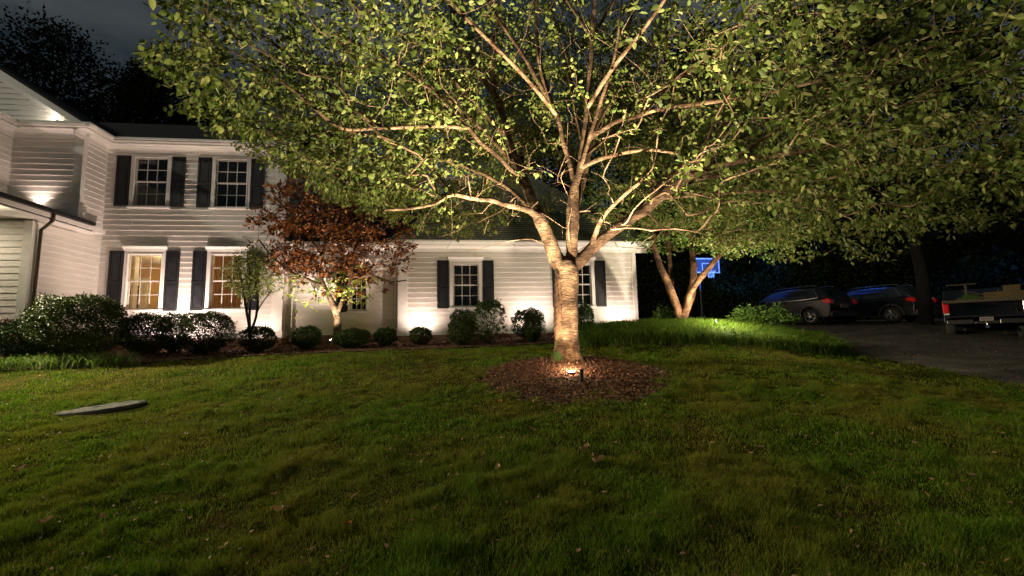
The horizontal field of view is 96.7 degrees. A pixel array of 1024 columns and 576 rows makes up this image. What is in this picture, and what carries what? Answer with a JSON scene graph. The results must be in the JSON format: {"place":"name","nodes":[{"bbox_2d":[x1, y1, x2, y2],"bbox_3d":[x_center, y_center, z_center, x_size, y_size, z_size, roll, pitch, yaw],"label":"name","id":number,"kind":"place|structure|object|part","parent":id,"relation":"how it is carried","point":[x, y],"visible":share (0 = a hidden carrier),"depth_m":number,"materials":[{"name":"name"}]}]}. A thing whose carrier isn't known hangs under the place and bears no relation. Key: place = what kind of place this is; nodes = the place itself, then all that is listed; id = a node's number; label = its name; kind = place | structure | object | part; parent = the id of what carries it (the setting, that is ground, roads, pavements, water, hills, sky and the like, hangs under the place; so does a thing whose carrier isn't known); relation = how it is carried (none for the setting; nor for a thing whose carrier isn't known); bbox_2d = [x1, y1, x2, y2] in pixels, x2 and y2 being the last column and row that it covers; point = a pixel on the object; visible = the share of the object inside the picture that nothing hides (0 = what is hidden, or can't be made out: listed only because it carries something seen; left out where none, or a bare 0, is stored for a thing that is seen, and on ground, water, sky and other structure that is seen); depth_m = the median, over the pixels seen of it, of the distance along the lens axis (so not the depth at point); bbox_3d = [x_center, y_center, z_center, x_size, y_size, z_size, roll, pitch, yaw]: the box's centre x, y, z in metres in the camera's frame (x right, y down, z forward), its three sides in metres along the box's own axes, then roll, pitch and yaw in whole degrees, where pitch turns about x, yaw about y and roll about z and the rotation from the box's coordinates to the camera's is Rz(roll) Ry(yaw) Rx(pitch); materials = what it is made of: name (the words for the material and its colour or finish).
{"place":"outdoors","nodes":[
{"label":"outdoors","id":0,"kind":"place"},
{"bbox_2d":[432,179,477,203],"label":"woodland tree","id":1,"kind":"object","parent":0,"point":[444,192],"depth_m":40.55,"materials":[{"name":"green plant"}]},
{"bbox_2d":[0,318,1023,575],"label":"ground","id":2,"kind":"structure","parent":0,"point":[352,504],"depth_m":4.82,"materials":[{"name":"green plant"}]},
{"bbox_2d":[12,464,26,470],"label":"fallen leaf","id":3,"kind":"object","parent":2,"relation":"on","point":[20,467],"visible":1,"depth_m":4.69,"materials":[{"name":"brown plant"}]},
{"bbox_2d":[38,516,53,522],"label":"fallen leaf","id":4,"kind":"object","parent":2,"relation":"on","point":[44,520],"visible":1,"depth_m":3.58,"materials":[{"name":"brown plant"}]},
{"bbox_2d":[0,0,134,225],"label":"woodland tree","id":5,"kind":"object","parent":2,"relation":"on","point":[32,60],"visible":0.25,"depth_m":34.63,"materials":[{"name":"green plant"}]},
{"bbox_2d":[0,349,143,371],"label":"strappy grass","id":6,"kind":"structure","parent":2,"relation":"on","point":[27,363],"depth_m":10.66,"materials":[{"name":"green plant"}]},
{"bbox_2d":[54,400,147,414],"bbox_3d":[-6.705,1.961,7.448,1.200,0.067,0.744,-4,-1,-20],"label":"utility cover","id":7,"kind":"object","parent":2,"relation":"on","point":[109,407],"visible":0.81,"depth_m":7.31,"materials":[{"name":"concrete"}]},
{"bbox_2d":[34,57,183,123],"bbox_3d":[-32.569,-7.707,38.337,16.697,23.246,17.202,-1,-6,0],"label":"woodland tree","id":8,"kind":"object","parent":2,"relation":"on","point":[106,79],"visible":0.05,"depth_m":36.22,"materials":[{"name":"green plant"}]},
{"bbox_2d":[73,56,209,226],"bbox_3d":[-29.669,-7.817,37.071,12.108,23.139,12.456,-1,-6,0],"label":"woodland tree","id":9,"kind":"object","parent":2,"relation":"on","point":[150,91],"visible":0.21,"depth_m":35.54,"materials":[{"name":"green plant"}]},
{"bbox_2d":[135,80,249,126],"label":"woodland tree","id":10,"kind":"object","parent":2,"relation":"on","point":[182,120],"visible":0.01,"depth_m":36.42,"materials":[{"name":"green plant"}]},
{"bbox_2d":[188,109,264,127],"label":"woodland tree","id":11,"kind":"object","parent":2,"relation":"on","point":[226,116],"depth_m":36.90,"materials":[{"name":"green plant"}]},
{"bbox_2d":[270,505,282,511],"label":"fallen leaf","id":12,"kind":"object","parent":2,"relation":"on","point":[276,508],"visible":1,"depth_m":3.69,"materials":[{"name":"brown plant"}]},
{"bbox_2d":[0,335,554,370],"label":"bark mulch","id":13,"kind":"object","parent":2,"relation":"on","point":[298,348],"visible":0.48,"depth_m":13.62,"materials":[{"name":"brown wood"}]},
{"bbox_2d":[0,318,13,344],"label":"leafy shrub","id":14,"kind":"object","parent":13,"relation":"on","point":[5,320],"visible":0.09,"depth_m":11.64,"materials":[{"name":"green plant"}]},
{"bbox_2d":[0,314,52,361],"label":"round shrub","id":15,"kind":"object","parent":13,"relation":"on","point":[11,346],"visible":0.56,"depth_m":11.00,"materials":[{"name":"green plant"}]},
{"bbox_2d":[17,292,135,359],"bbox_3d":[-11.055,0.973,11.512,2.327,1.761,2.078,-1,-6,0],"label":"round shrub","id":16,"kind":"object","parent":13,"relation":"on","point":[61,307],"visible":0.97,"depth_m":11.13,"materials":[{"name":"green plant"}]},
{"bbox_2d":[115,310,176,355],"bbox_3d":[-9.867,1.212,12.256,1.418,1.245,1.425,-1,-6,0],"label":"round shrub","id":17,"kind":"object","parent":13,"relation":"on","point":[154,345],"visible":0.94,"depth_m":12.02,"materials":[{"name":"green plant"}]},
{"bbox_2d":[154,310,193,352],"bbox_3d":[-9.875,1.288,13.365,1.048,1.291,1.136,-1,-6,0],"label":"round shrub","id":18,"kind":"object","parent":13,"relation":"on","point":[175,346],"visible":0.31,"depth_m":13.23,"materials":[{"name":"green plant"}]},
{"bbox_2d":[171,307,238,353],"bbox_3d":[-8.657,1.204,12.888,1.642,1.386,1.534,-1,-6,0],"label":"round shrub","id":19,"kind":"object","parent":13,"relation":"on","point":[204,344],"visible":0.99,"depth_m":12.57,"materials":[{"name":"green plant"}]},
{"bbox_2d":[217,244,284,342],"bbox_3d":[-8.163,0.200,14.287,1.966,3.204,1.640,-1,-6,0],"label":"sapling","id":20,"kind":"object","parent":13,"relation":"on","point":[251,285],"visible":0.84,"depth_m":14.19,"materials":[{"name":"green plant"}]},
{"bbox_2d":[237,325,279,351],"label":"round shrub","id":21,"kind":"object","parent":13,"relation":"on","point":[258,332],"visible":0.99,"depth_m":13.01,"materials":[{"name":"green plant"}]},
{"bbox_2d":[289,325,322,348],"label":"round shrub","id":22,"kind":"object","parent":13,"relation":"on","point":[300,333],"visible":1,"depth_m":13.46,"materials":[{"name":"green plant"}]},
{"bbox_2d":[243,158,418,342],"bbox_3d":[-5.952,-1.385,15.120,5.723,6.354,3.747,-1,-6,0],"label":"red leaved tree","id":23,"kind":"object","parent":13,"relation":"on","point":[288,226],"visible":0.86,"depth_m":14.74,"materials":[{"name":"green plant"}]},
{"bbox_2d":[331,327,371,347],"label":"round shrub","id":24,"kind":"object","parent":13,"relation":"on","point":[351,340],"visible":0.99,"depth_m":13.59,"materials":[{"name":"green plant"}]},
{"bbox_2d":[373,326,397,345],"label":"round shrub","id":25,"kind":"object","parent":13,"relation":"on","point":[385,336],"visible":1,"depth_m":13.97,"materials":[{"name":"green plant"}]},
{"bbox_2d":[408,326,432,344],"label":"round shrub","id":26,"kind":"object","parent":13,"relation":"on","point":[417,337],"visible":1,"depth_m":14.06,"materials":[{"name":"green plant"}]},
{"bbox_2d":[447,316,475,344],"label":"round shrub","id":27,"kind":"object","parent":13,"relation":"on","point":[460,337],"visible":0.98,"depth_m":13.85,"materials":[{"name":"green plant"}]},
{"bbox_2d":[449,308,476,334],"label":"round shrub","id":28,"kind":"object","parent":13,"relation":"on","point":[466,313],"visible":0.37,"depth_m":15.05,"materials":[{"name":"green plant"}]},
{"bbox_2d":[469,297,507,343],"bbox_3d":[-0.735,1.016,14.290,1.226,1.543,1.152,-1,-6,0],"label":"round shrub","id":29,"kind":"object","parent":13,"relation":"on","point":[486,309],"visible":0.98,"depth_m":14.11,"materials":[{"name":"green plant"}]},
{"bbox_2d":[510,307,545,339],"bbox_3d":[0.537,1.165,14.966,1.202,1.150,1.222,-1,-6,0],"label":"round shrub","id":30,"kind":"object","parent":13,"relation":"on","point":[519,318],"visible":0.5,"depth_m":14.80,"materials":[{"name":"green plant"}]},
{"bbox_2d":[523,310,541,342],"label":"round shrub","id":31,"kind":"object","parent":13,"relation":"on","point":[531,320],"visible":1,"depth_m":14.00,"materials":[{"name":"green plant"}]},
{"bbox_2d":[578,301,594,326],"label":"round shrub","id":32,"kind":"object","parent":13,"relation":"on","point":[585,313],"visible":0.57,"depth_m":14.69,"materials":[{"name":"green plant"}]},
{"bbox_2d":[0,64,650,357],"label":"white house","id":33,"kind":"structure","parent":2,"relation":"on","point":[155,214],"depth_m":15.35,"materials":[{"name":"white wood"}]},
{"bbox_2d":[130,278,149,309],"bbox_3d":[-15.027,0.744,17.935,1.200,2.280,0.180,0,-6,-7],"label":"inner door","id":34,"kind":"structure","parent":33,"relation":"in","point":[145,286],"depth_m":18.00,"materials":[{"name":"beige wood"}]},
{"bbox_2d":[121,246,168,311],"bbox_3d":[-12.019,-0.307,14.871,1.340,2.155,0.200,0,-6,-7],"label":"window","id":35,"kind":"structure","parent":33,"relation":"in","point":[161,250],"depth_m":14.87,"materials":[{"name":"white wood"}]},
{"bbox_2d":[126,154,172,208],"bbox_3d":[-12.086,-3.574,15.250,1.300,1.855,0.175,0,-6,-7],"label":"window","id":36,"kind":"structure","parent":33,"relation":"in","point":[133,193],"depth_m":15.24,"materials":[{"name":"white wood"}]},
{"bbox_2d":[203,246,248,310],"bbox_3d":[-9.519,-0.323,15.177,1.340,2.155,0.200,0,-6,-7],"label":"window","id":37,"kind":"structure","parent":33,"relation":"in","point":[213,251],"depth_m":15.16,"materials":[{"name":"white wood"}]},
{"bbox_2d":[208,156,251,209],"bbox_3d":[-9.586,-3.590,15.556,1.300,1.855,0.175,0,-6,-7],"label":"window","id":38,"kind":"structure","parent":33,"relation":"in","point":[215,164],"depth_m":15.55,"materials":[{"name":"white glass"}]},
{"bbox_2d":[346,259,370,312],"bbox_3d":[-5.386,-0.079,16.005,0.810,1.890,0.200,0,-6,-7],"label":"window","id":39,"kind":"structure","parent":33,"relation":"in","point":[356,310],"depth_m":15.97,"materials":[{"name":"white glass"}]},
{"bbox_2d":[448,256,482,308],"bbox_3d":[-1.628,-0.190,16.119,1.250,1.865,0.200,0,-6,-7],"label":"window","id":40,"kind":"structure","parent":33,"relation":"in","point":[469,261],"depth_m":16.13,"materials":[{"name":"white glass"}]},
{"bbox_2d":[578,257,596,306],"bbox_3d":[2.457,-0.216,16.617,1.250,1.865,0.200,0,-6,-7],"label":"window","id":41,"kind":"structure","parent":33,"relation":"in","point":[591,262],"depth_m":16.67,"materials":[{"name":"white wood"}]},
{"bbox_2d":[1,343,1023,575],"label":"dry clippings","id":42,"kind":"object","parent":2,"relation":"on","point":[579,549],"visible":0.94,"depth_m":5.22,"materials":[{"name":"brown plant"}]},
{"bbox_2d":[501,116,605,208],"bbox_3d":[2.991,-5.791,38.608,13.148,18.006,11.839,3,-8,-34],"label":"woodland tree","id":43,"kind":"object","parent":2,"relation":"on","point":[554,178],"visible":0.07,"depth_m":37.88,"materials":[{"name":"green plant"}]},
{"bbox_2d":[469,354,681,406],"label":"mulch chips","id":44,"kind":"object","parent":2,"relation":"on","point":[533,362],"visible":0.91,"depth_m":8.49,"materials":[{"name":"brown wood"}]},
{"bbox_2d":[487,358,668,402],"bbox_3d":[1.304,1.695,8.904,3.600,0.566,3.760,-1,-6,0],"label":"mulch ring","id":45,"kind":"object","parent":2,"relation":"on","point":[571,396],"visible":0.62,"depth_m":8.23,"materials":[{"name":"brown wood"}]},
{"bbox_2d":[132,0,1023,362],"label":"cherry tree","id":46,"kind":"object","parent":45,"relation":"on","point":[452,118],"visible":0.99,"depth_m":9.21,"materials":[{"name":"green plant"}]},
{"bbox_2d":[579,369,583,382],"bbox_3d":[1.263,1.631,8.257,0.090,0.314,0.092,-1,-6,0],"label":"ground stake","id":47,"kind":"object","parent":45,"relation":"on","point":[581,372],"visible":0.83,"depth_m":8.23,"materials":[{"name":"black metal"}]},
{"bbox_2d":[580,443,588,448],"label":"fallen leaf","id":48,"kind":"object","parent":2,"relation":"on","point":[586,445],"visible":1,"depth_m":4.98,"materials":[{"name":"brown plant"}]},
{"bbox_2d":[592,455,603,461],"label":"fallen leaf","id":49,"kind":"object","parent":2,"relation":"on","point":[598,458],"visible":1,"depth_m":4.59,"materials":[{"name":"brown plant"}]},
{"bbox_2d":[554,73,703,293],"bbox_3d":[9.056,-7.204,37.165,12.384,20.402,12.945,-1,-6,0],"label":"woodland tree","id":50,"kind":"object","parent":2,"relation":"on","point":[616,177],"visible":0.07,"depth_m":36.00,"materials":[{"name":"green plant"}]},
{"bbox_2d":[627,33,784,292],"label":"woodland tree","id":51,"kind":"object","parent":2,"relation":"on","point":[695,141],"visible":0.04,"depth_m":41.76,"materials":[{"name":"green plant"}]},
{"bbox_2d":[696,258,719,318],"bbox_3d":[11.265,0.164,26.130,1.200,3.811,1.173,-6,-8,34],"label":"basketball hoop","id":52,"kind":"object","parent":2,"relation":"on","point":[702,263],"visible":0.56,"depth_m":26.32,"materials":[{"name":"blue plastic"}]},
{"bbox_2d":[623,10,812,318],"bbox_3d":[14.998,-9.332,35.315,13.455,24.137,13.830,-1,-6,0],"label":"woodland tree","id":53,"kind":"object","parent":2,"relation":"on","point":[686,252],"visible":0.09,"depth_m":34.43,"materials":[{"name":"green plant"}]},
{"bbox_2d":[726,0,924,291],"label":"woodland tree","id":54,"kind":"object","parent":2,"relation":"on","point":[821,249],"visible":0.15,"depth_m":30.76,"materials":[{"name":"green plant"}]},
{"bbox_2d":[635,210,1023,320],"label":"undergrowth","id":55,"kind":"object","parent":2,"relation":"on","point":[711,307],"visible":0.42,"depth_m":28.58,"materials":[{"name":"green plant"}]},
{"bbox_2d":[763,0,978,317],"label":"woodland tree","id":56,"kind":"object","parent":2,"relation":"on","point":[951,238],"visible":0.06,"depth_m":37.87,"materials":[{"name":"green plant"}]},
{"bbox_2d":[812,13,993,324],"bbox_3d":[16.633,-4.875,19.243,6.236,13.082,6.079,-1,-6,0],"label":"driveway tree","id":57,"kind":"object","parent":2,"relation":"on","point":[924,303],"visible":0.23,"depth_m":18.52,"materials":[{"name":"green plant"}]},
{"bbox_2d":[820,0,1023,311],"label":"woodland tree","id":58,"kind":"object","parent":2,"relation":"on","point":[929,237],"visible":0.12,"depth_m":28.01,"materials":[{"name":"green plant"}]},
{"bbox_2d":[927,0,1023,285],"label":"woodland tree","id":59,"kind":"object","parent":2,"relation":"on","point":[1000,181],"visible":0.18,"depth_m":27.89,"materials":[{"name":"green plant"}]},
{"bbox_2d":[0,0,1023,225],"label":"sky","id":60,"kind":"structure","parent":0,"point":[121,24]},
{"bbox_2d":[578,316,857,356],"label":"long grass","id":61,"kind":"structure","parent":0,"point":[674,331],"depth_m":12.68,"materials":[{"name":"green plant"}]},
{"bbox_2d":[651,304,675,319],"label":"leafy shrub","id":62,"kind":"object","parent":61,"relation":"on","point":[659,314],"visible":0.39,"depth_m":15.29,"materials":[{"name":"green plant"}]},
{"bbox_2d":[581,105,857,319],"bbox_3d":[6.757,-2.246,15.319,8.868,7.549,6.306,-1,-6,0],"label":"crape myrtle","id":63,"kind":"object","parent":61,"relation":"on","point":[685,308],"visible":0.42,"depth_m":14.67,"materials":[{"name":"green plant"}]},
{"bbox_2d":[725,301,802,326],"bbox_3d":[8.507,1.066,15.562,2.672,1.196,1.724,-1,-6,0],"label":"leafy shrub","id":64,"kind":"object","parent":61,"relation":"on","point":[776,316],"visible":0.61,"depth_m":15.25,"materials":[{"name":"green plant"}]},
{"bbox_2d":[616,145,1023,319],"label":"hillside","id":65,"kind":"structure","parent":0,"point":[854,216],"depth_m":41.59,"materials":[{"name":"plant"}]},
{"bbox_2d":[783,318,1023,385],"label":"driveway","id":66,"kind":"structure","parent":0,"point":[925,352],"depth_m":13.86,"materials":[{"name":"grey asphalt"}]},
{"bbox_2d":[741,285,858,324],"bbox_3d":[13.344,0.912,21.619,2.260,1.737,4.650,2,-7,-24],"label":"parked car","id":67,"kind":"object","parent":66,"relation":"on","point":[812,306],"visible":0.75,"depth_m":19.98,"materials":[{"name":"black metal"}]},
{"bbox_3d":[13.494,0.416,21.314,1.769,0.410,3.495,2,-7,-24],"label":"window glass","id":68,"kind":"part","parent":67,"relation":"part of","materials":[{"name":"black glass"}]},
{"bbox_2d":[820,284,940,322],"bbox_3d":[17.181,0.854,21.919,2.260,1.737,4.650,2,-7,-24],"label":"parked car","id":69,"kind":"object","parent":66,"relation":"on","point":[893,304],"visible":0.51,"depth_m":20.53,"materials":[{"name":"black metal"}]},
{"bbox_3d":[17.331,0.358,21.614,1.769,0.410,3.495,2,-7,-24],"label":"window glass","id":70,"kind":"part","parent":69,"relation":"part of","materials":[{"name":"black glass"}]},
{"bbox_2d":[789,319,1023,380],"bbox_3d":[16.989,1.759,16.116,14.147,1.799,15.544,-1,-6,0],"label":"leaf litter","id":71,"kind":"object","parent":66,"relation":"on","point":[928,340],"visible":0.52,"depth_m":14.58,"materials":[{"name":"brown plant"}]},
{"bbox_2d":[942,287,1023,338],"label":"pickup truck","id":72,"kind":"object","parent":66,"relation":"on","point":[1009,311],"visible":0.88,"depth_m":15.49,"materials":[{"name":"painted metal"},{"name":"plastic"},{"name":"glass"}]},
{"bbox_2d":[946,283,975,294],"bbox_3d":[14.882,0.153,15.028,0.750,0.530,0.510,-7,-9,44],"label":"wooden trestle","id":73,"kind":"object","parent":72,"relation":"in","point":[965,288],"visible":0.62,"depth_m":14.84,"materials":[{"name":"brown wood"}]},
{"bbox_2d":[961,294,979,299],"bbox_3d":[14.722,0.292,14.618,0.400,0.170,0.200,-7,-9,44],"label":"tool case","id":74,"kind":"object","parent":72,"relation":"in","point":[970,296],"visible":0.89,"depth_m":14.55,"materials":[{"name":"green plastic"}]},
{"bbox_2d":[957,289,999,299],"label":"garden tools","id":75,"kind":"object","parent":72,"relation":"in","point":[974,293],"visible":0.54,"depth_m":15.12,"materials":[{"name":"brown wood"}]},
{"bbox_3d":[16.651,0.289,16.189,1.400,0.380,0.190,-7,-9,44],"label":"window glass","id":76,"kind":"part","parent":72,"relation":"part of","materials":[{"name":"black glass"}]},
{"bbox_2d":[983,290,1023,298],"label":"lumber box","id":77,"kind":"object","parent":72,"relation":"on","point":[1004,294],"visible":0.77,"depth_m":14.01,"materials":[{"name":"brown wood"}]},
{"bbox_2d":[1002,284,1020,290],"bbox_3d":[15.451,0.000,14.075,0.390,0.190,0.280,-7,-9,44],"label":"wooden crate","id":78,"kind":"object","parent":77,"relation":"on","point":[1014,287],"visible":0.9,"depth_m":13.99,"materials":[{"name":"brown wood"}]}
]}

